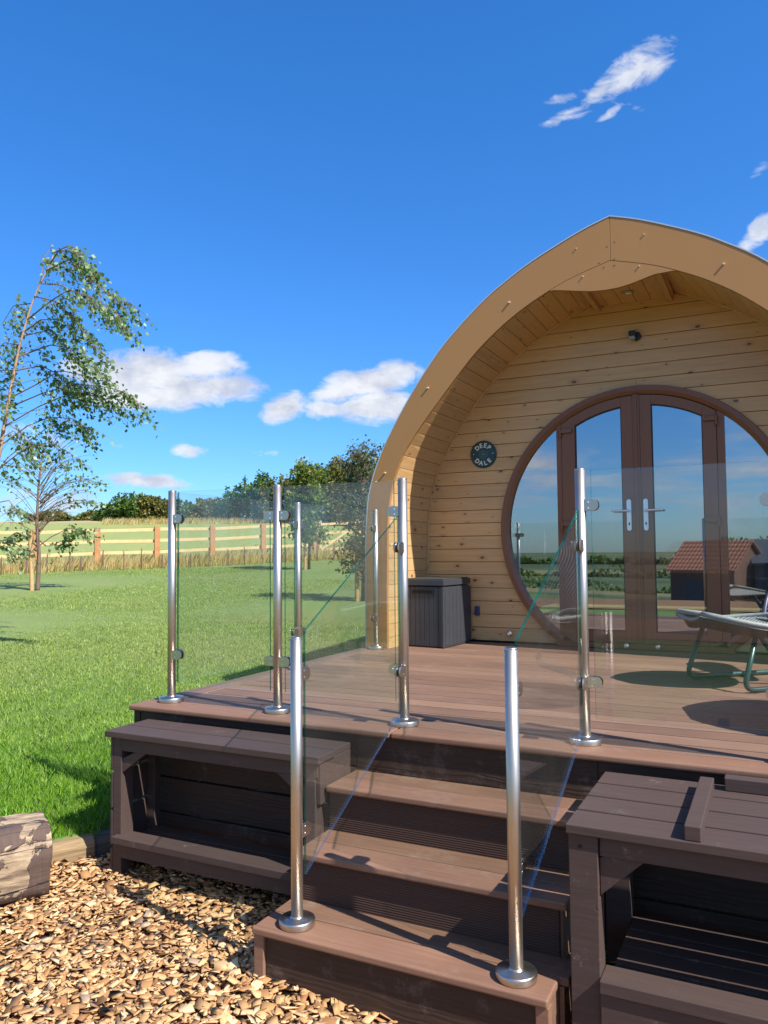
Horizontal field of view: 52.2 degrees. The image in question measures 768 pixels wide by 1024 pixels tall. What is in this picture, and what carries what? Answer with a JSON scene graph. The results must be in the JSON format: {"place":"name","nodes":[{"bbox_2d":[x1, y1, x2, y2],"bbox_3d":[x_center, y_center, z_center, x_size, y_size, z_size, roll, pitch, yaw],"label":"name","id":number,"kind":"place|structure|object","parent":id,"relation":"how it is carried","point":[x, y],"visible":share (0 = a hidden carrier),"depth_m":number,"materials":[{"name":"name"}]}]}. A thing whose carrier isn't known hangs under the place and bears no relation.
{"place":"outdoors","nodes":[
{"label":"outdoors","id":0,"kind":"place"},
{"bbox_2d":[0,521,365,874],"bbox_3d":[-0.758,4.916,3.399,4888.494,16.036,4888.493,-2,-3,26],"label":"ground","id":1,"kind":"structure","parent":0,"point":[341,603],"depth_m":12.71,"materials":[{"name":"green plant"}]},
{"bbox_2d":[28,509,67,521],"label":"hedge bush","id":2,"kind":"object","parent":1,"relation":"on","point":[43,517],"visible":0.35,"depth_m":64.96,"materials":[{"name":"green plant"}]},
{"bbox_2d":[0,421,110,590],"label":"young birch tree","id":3,"kind":"object","parent":1,"relation":"on","point":[68,540],"visible":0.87,"depth_m":16.82,"materials":[{"name":"green plant"}]},
{"bbox_2d":[59,513,80,520],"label":"hedge bush","id":4,"kind":"object","parent":1,"relation":"on","point":[67,518],"visible":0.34,"depth_m":63.35,"materials":[{"name":"green plant"}]},
{"bbox_2d":[68,549,71,571],"bbox_3d":[-9.061,1.437,22.631,0.126,0.720,0.114,0,-3,-1],"label":"hedge sapling","id":5,"kind":"object","parent":1,"relation":"on","point":[69,560],"visible":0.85,"depth_m":22.60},
{"bbox_2d":[79,556,82,570],"bbox_3d":[-8.830,1.526,22.761,0.126,0.511,0.114,-1,-3,18],"label":"hedge sapling","id":6,"kind":"object","parent":1,"relation":"on","point":[80,567],"visible":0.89,"depth_m":22.79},
{"bbox_2d":[0,244,163,574],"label":"birch tree","id":7,"kind":"object","parent":1,"relation":"on","point":[83,267],"visible":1,"depth_m":8.61,"materials":[{"name":"green plant"}]},
{"bbox_2d":[78,509,98,520],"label":"hedge bush","id":8,"kind":"object","parent":1,"relation":"on","point":[84,516],"visible":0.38,"depth_m":61.53,"materials":[{"name":"green plant"}]},
{"bbox_2d":[93,829,112,858],"bbox_3d":[-1.369,1.669,3.928,0.200,0.130,0.100,1,-3,-32],"label":"edging timber","id":9,"kind":"object","parent":1,"relation":"on","point":[103,844],"visible":0.24,"depth_m":3.87,"materials":[{"name":"brown wood"}]},
{"bbox_2d":[102,550,103,569],"bbox_3d":[-8.337,1.453,23.151,0.114,0.665,0.126,2,-4,-41],"label":"hedge sapling","id":10,"kind":"object","parent":1,"relation":"on","point":[103,560],"visible":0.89,"depth_m":23.16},
{"bbox_2d":[90,502,119,520],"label":"hedge bush","id":11,"kind":"object","parent":1,"relation":"on","point":[98,516],"visible":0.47,"depth_m":59.28,"materials":[{"name":"green plant"}]},
{"bbox_2d":[109,491,152,520],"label":"hedge bush","id":12,"kind":"object","parent":1,"relation":"on","point":[125,506],"visible":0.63,"depth_m":57.44,"materials":[{"name":"green plant"}]},
{"bbox_2d":[128,493,160,521],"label":"hedge bush","id":13,"kind":"object","parent":1,"relation":"on","point":[146,499],"visible":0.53,"depth_m":57.35,"materials":[{"name":"green plant"}]},
{"bbox_2d":[0,522,317,566],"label":"post and rail fence","id":14,"kind":"object","parent":1,"relation":"on","point":[156,541],"visible":0.73,"depth_m":25.21,"materials":[{"name":"beige wood"}]},
{"bbox_2d":[318,519,365,550],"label":"field gate","id":15,"kind":"structure","parent":14,"relation":"attached to","point":[342,533],"depth_m":28.04,"materials":[{"name":"beige wood"}]},
{"bbox_2d":[151,496,185,519],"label":"hedge bush","id":16,"kind":"object","parent":1,"relation":"on","point":[162,505],"visible":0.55,"depth_m":57.14,"materials":[{"name":"green plant"}]},
{"bbox_2d":[0,542,359,574],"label":"tall dry grass","id":17,"kind":"structure","parent":1,"relation":"on","point":[253,556],"depth_m":24.60,"materials":[{"name":"beige plant"}]},
{"bbox_2d":[179,498,202,520],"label":"hedge bush","id":18,"kind":"object","parent":1,"relation":"on","point":[189,506],"visible":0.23,"depth_m":57.84,"materials":[{"name":"green plant"}]},
{"bbox_2d":[187,497,227,520],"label":"hedge bush","id":19,"kind":"object","parent":1,"relation":"on","point":[203,507],"visible":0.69,"depth_m":57.21,"materials":[{"name":"green plant"}]},
{"bbox_2d":[226,549,229,565],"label":"post","id":20,"kind":"object","parent":1,"relation":"on","point":[228,559],"visible":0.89,"depth_m":24.91,"materials":[{"name":"brown wood"}]},
{"bbox_2d":[213,483,249,520],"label":"hedge bush","id":21,"kind":"object","parent":1,"relation":"on","point":[232,507],"visible":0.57,"depth_m":56.18,"materials":[{"name":"green plant"}]},
{"bbox_2d":[235,469,275,520],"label":"hedge bush","id":22,"kind":"object","parent":1,"relation":"on","point":[250,506],"visible":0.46,"depth_m":55.31,"materials":[{"name":"green plant"}]},
{"bbox_2d":[257,473,296,522],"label":"hedge bush","id":23,"kind":"object","parent":1,"relation":"on","point":[263,506],"visible":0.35,"depth_m":53.73,"materials":[{"name":"green plant"}]},
{"bbox_2d":[283,468,319,521],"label":"hedge bush","id":24,"kind":"object","parent":1,"relation":"on","point":[299,497],"visible":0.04,"depth_m":53.90,"materials":[{"name":"green plant"}]},
{"bbox_2d":[283,456,332,569],"bbox_3d":[-2.134,0.085,22.395,1.511,3.322,1.895,0,-3,-16],"label":"young tree","id":25,"kind":"object","parent":1,"relation":"on","point":[306,478],"visible":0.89,"depth_m":22.20,"materials":[{"name":"green plant"}]},
{"bbox_2d":[315,543,317,560],"bbox_3d":[-2.268,1.355,26.287,0.114,0.713,0.126,0,-3,-6],"label":"hedge sapling","id":26,"kind":"object","parent":1,"relation":"on","point":[317,552],"visible":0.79,"depth_m":26.27,"materials":[{"name":"green plant"}]},
{"bbox_2d":[303,465,344,522],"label":"hedge bush","id":27,"kind":"object","parent":1,"relation":"on","point":[322,519],"visible":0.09,"depth_m":51.62,"materials":[{"name":"green plant"}]},
{"bbox_2d":[321,455,365,525],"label":"hedge bush","id":28,"kind":"object","parent":1,"relation":"on","point":[335,473],"visible":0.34,"depth_m":49.74,"materials":[{"name":"green plant"}]},
{"bbox_2d":[316,434,383,601],"bbox_3d":[-0.355,0.138,13.976,1.594,3.124,1.621,-2,-3,26],"label":"young tree","id":29,"kind":"object","parent":1,"relation":"on","point":[358,473],"visible":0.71,"depth_m":13.94,"materials":[{"name":"green plant"}]},
{"bbox_2d":[340,456,375,521],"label":"hedge bush","id":30,"kind":"object","parent":1,"relation":"on","point":[357,493],"visible":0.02,"depth_m":49.46,"materials":[{"name":"green plant"}]},
{"bbox_2d":[102,516,348,524],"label":"rough grass","id":31,"kind":"structure","parent":0,"point":[130,521],"depth_m":53.94,"materials":[{"name":"beige plant"}]},
{"bbox_2d":[0,765,767,1023],"bbox_3d":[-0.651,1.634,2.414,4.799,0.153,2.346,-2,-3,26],"label":"wood chips","id":32,"kind":"object","parent":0,"point":[67,1001],"visible":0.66,"depth_m":2.91,"materials":[{"name":"beige wood"}]},
{"bbox_2d":[0,812,52,905],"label":"old log","id":33,"kind":"object","parent":32,"relation":"on","point":[26,847],"visible":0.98,"depth_m":3.36,"materials":[{"name":"brown wood"}]},
{"bbox_2d":[50,833,95,873],"bbox_3d":[-2.067,1.647,3.464,1.500,0.140,0.100,1,-3,-32],"label":"edging timber","id":34,"kind":"object","parent":32,"relation":"on","point":[72,849],"visible":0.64,"depth_m":3.78,"materials":[{"name":"beige wood"}]},
{"bbox_2d":[105,719,349,895],"bbox_3d":[-0.724,1.362,3.518,1.168,0.699,0.302,-2,-3,26],"label":"storage bench","id":35,"kind":"object","parent":32,"relation":"on","point":[140,834],"visible":0.75,"depth_m":3.49,"materials":[{"name":"brown wood"}]},
{"bbox_2d":[252,735,598,1023],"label":"deck steps","id":36,"kind":"structure","parent":32,"relation":"on","point":[427,856],"depth_m":2.78,"materials":[{"name":"brown wood"}]},
{"bbox_2d":[279,636,314,932],"bbox_3d":[-0.309,0.951,2.796,0.128,1.011,0.137,-2,-3,26],"label":"balustrade post","id":37,"kind":"object","parent":36,"relation":"on","point":[296,918],"visible":1,"depth_m":2.77,"materials":[{"name":"silver metal"}]},
{"bbox_2d":[303,516,400,873],"bbox_3d":[-0.112,0.661,3.153,0.010,1.315,0.698,-2,-3,31],"label":"glass panel","id":38,"kind":"object","parent":37,"relation":"attached to","point":[304,703],"visible":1,"depth_m":2.99,"materials":[{"name":"clear glass"}]},
{"bbox_2d":[495,646,537,988],"bbox_3d":[0.405,0.927,2.440,0.128,1.011,0.137,-2,-3,26],"label":"balustrade post","id":39,"kind":"object","parent":36,"relation":"on","point":[515,970],"visible":1,"depth_m":2.42,"materials":[{"name":"silver metal"}]},
{"bbox_2d":[515,510,583,730],"bbox_3d":[0.602,0.637,2.797,0.010,1.315,0.698,-2,-3,31],"label":"glass panel","id":40,"kind":"object","parent":39,"relation":"attached to","point":[579,602],"visible":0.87,"depth_m":3.09,"materials":[{"name":"clear glass"}]},
{"bbox_2d":[129,641,767,939],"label":"timber deck","id":41,"kind":"structure","parent":32,"relation":"on","point":[658,713],"depth_m":3.76,"materials":[{"name":"brown wood"}]},
{"bbox_2d":[159,490,184,703],"bbox_3d":[-1.112,0.436,4.111,0.128,1.103,0.128,0,-3,-15],"label":"balustrade post","id":42,"kind":"object","parent":41,"relation":"on","point":[174,653],"visible":0.99,"depth_m":4.09,"materials":[{"name":"silver metal"}]},
{"bbox_2d":[177,487,270,690],"bbox_3d":[-0.815,0.382,3.965,0.579,0.994,0.010,-2,-3,26],"label":"glass panel","id":43,"kind":"object","parent":42,"relation":"attached to","point":[178,589],"visible":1,"depth_m":4.07,"materials":[{"name":"clear glass"}]},
{"bbox_2d":[176,493,294,680],"bbox_3d":[-0.842,0.416,4.656,0.010,0.994,1.129,-2,-3,26],"label":"glass panel","id":44,"kind":"object","parent":42,"relation":"attached to","point":[177,567],"visible":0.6,"depth_m":4.18,"materials":[{"name":"clear glass"}]},
{"bbox_2d":[263,485,291,714],"bbox_3d":[-0.518,0.416,3.814,0.128,1.103,0.128,1,-3,-22],"label":"balustrade post","id":45,"kind":"object","parent":41,"relation":"on","point":[277,660],"visible":0.97,"depth_m":3.80,"materials":[{"name":"silver metal"}]},
{"bbox_2d":[289,502,307,669],"bbox_3d":[-0.570,0.485,5.197,0.128,1.103,0.128,0,-3,-17],"label":"balustrade post","id":46,"kind":"object","parent":41,"relation":"on","point":[297,524],"visible":0.69,"depth_m":5.18,"materials":[{"name":"silver metal"}]},
{"bbox_2d":[301,504,374,636],"bbox_3d":[-0.317,0.463,5.706,0.010,0.994,1.049,-2,-3,26],"label":"glass panel","id":47,"kind":"object","parent":46,"relation":"attached to","point":[373,569],"visible":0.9,"depth_m":6.15,"materials":[{"name":"clear glass"}]},
{"bbox_2d":[369,509,384,649],"bbox_3d":[-0.065,0.530,6.207,0.128,1.103,0.137,-2,-3,26],"label":"balustrade post","id":48,"kind":"object","parent":41,"relation":"on","point":[375,617],"visible":1,"depth_m":6.19,"materials":[{"name":"silver metal"}]},
{"bbox_2d":[387,478,418,727],"bbox_3d":[0.088,0.396,3.513,0.128,1.103,0.128,0,-3,-15],"label":"balustrade post","id":49,"kind":"object","parent":41,"relation":"on","point":[404,720],"visible":0.99,"depth_m":3.49,"materials":[{"name":"silver metal"}]},
{"bbox_2d":[284,480,395,701],"bbox_3d":[-0.215,0.362,3.666,0.591,0.994,0.010,-2,-3,26],"label":"glass panel","id":50,"kind":"object","parent":49,"relation":"attached to","point":[285,584],"visible":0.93,"depth_m":3.78,"materials":[{"name":"clear glass"}]},
{"bbox_2d":[408,576,470,647],"bbox_3d":[0.445,0.814,6.469,0.379,0.545,0.493,-2,-3,32],"label":"storage box","id":51,"kind":"object","parent":41,"relation":"on","point":[439,612],"visible":0.93,"depth_m":6.29,"materials":[{"name":"grey plastic"}]},
{"bbox_2d":[365,215,767,654],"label":"glamping pod","id":52,"kind":"object","parent":41,"relation":"on","point":[544,375],"visible":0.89,"depth_m":6.08,"materials":[{"name":"beige wood"}]},
{"bbox_2d":[475,606,479,615],"bbox_3d":[0.786,0.832,6.599,0.045,0.080,0.022,-2,-3,26],"label":"outdoor socket","id":53,"kind":"object","parent":52,"relation":"attached to","point":[477,610],"visible":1,"depth_m":6.59,"materials":[{"name":"blue plastic"}]},
{"bbox_2d":[470,441,496,467],"bbox_3d":[0.842,-0.488,6.633,0.232,0.232,0.016,-2,-3,26],"label":"name sign","id":54,"kind":"object","parent":52,"relation":"attached to","point":[483,454],"visible":1,"depth_m":6.63,"materials":[{"name":"metal"}]},
{"bbox_2d":[561,396,637,642],"bbox_3d":[1.685,0.059,6.164,0.553,1.913,0.111,-2,-3,26],"label":"door leaf","id":55,"kind":"structure","parent":52,"relation":"in","point":[601,437],"depth_m":6.16,"materials":[{"name":"glass"}]},
{"bbox_2d":[628,330,640,340],"bbox_3d":[1.946,-1.369,6.081,0.086,0.068,0.086,-2,-3,26],"label":"motion sensor","id":56,"kind":"object","parent":52,"relation":"attached to","point":[634,335],"visible":1,"depth_m":6.06,"materials":[{"name":"black plastic"}]},
{"bbox_2d":[639,395,722,646],"bbox_3d":[2.224,0.041,5.896,0.544,1.914,0.111,-2,-3,26],"label":"door leaf","id":57,"kind":"structure","parent":52,"relation":"in","point":[682,561],"depth_m":5.92,"materials":[{"name":"glass"}]},
{"bbox_2d":[569,468,602,746],"bbox_3d":[0.801,0.372,3.158,0.128,1.103,0.128,0,-3,-18],"label":"balustrade post","id":58,"kind":"object","parent":41,"relation":"on","point":[585,737],"visible":0.99,"depth_m":3.14,"materials":[{"name":"silver metal"}]},
{"bbox_2d":[590,461,767,707],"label":"glass panel","id":59,"kind":"object","parent":58,"relation":"attached to","point":[592,560],"visible":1,"depth_m":3.13,"materials":[{"name":"clear glass"}]},
{"bbox_2d":[675,591,767,692],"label":"woven chair","id":60,"kind":"object","parent":41,"relation":"on","point":[755,625],"visible":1,"depth_m":4.28,"materials":[{"name":"green painted metal"},{"name":"grey and white woven fabric"}]},
{"bbox_2d":[759,493,767,698],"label":"balustrade post","id":61,"kind":"object","parent":41,"relation":"on","point":[763,498],"visible":1,"depth_m":2.87,"materials":[{"name":"silver metal"}]},
{"bbox_2d":[565,772,767,1023],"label":"storage bench","id":62,"kind":"object","parent":32,"relation":"on","point":[621,828],"visible":1,"depth_m":2.36,"materials":[{"name":"brown wood"}]},
{"bbox_2d":[0,0,767,521],"label":"sky","id":63,"kind":"structure","parent":0,"point":[303,202],"materials":[{"name":"blue"}]}
]}

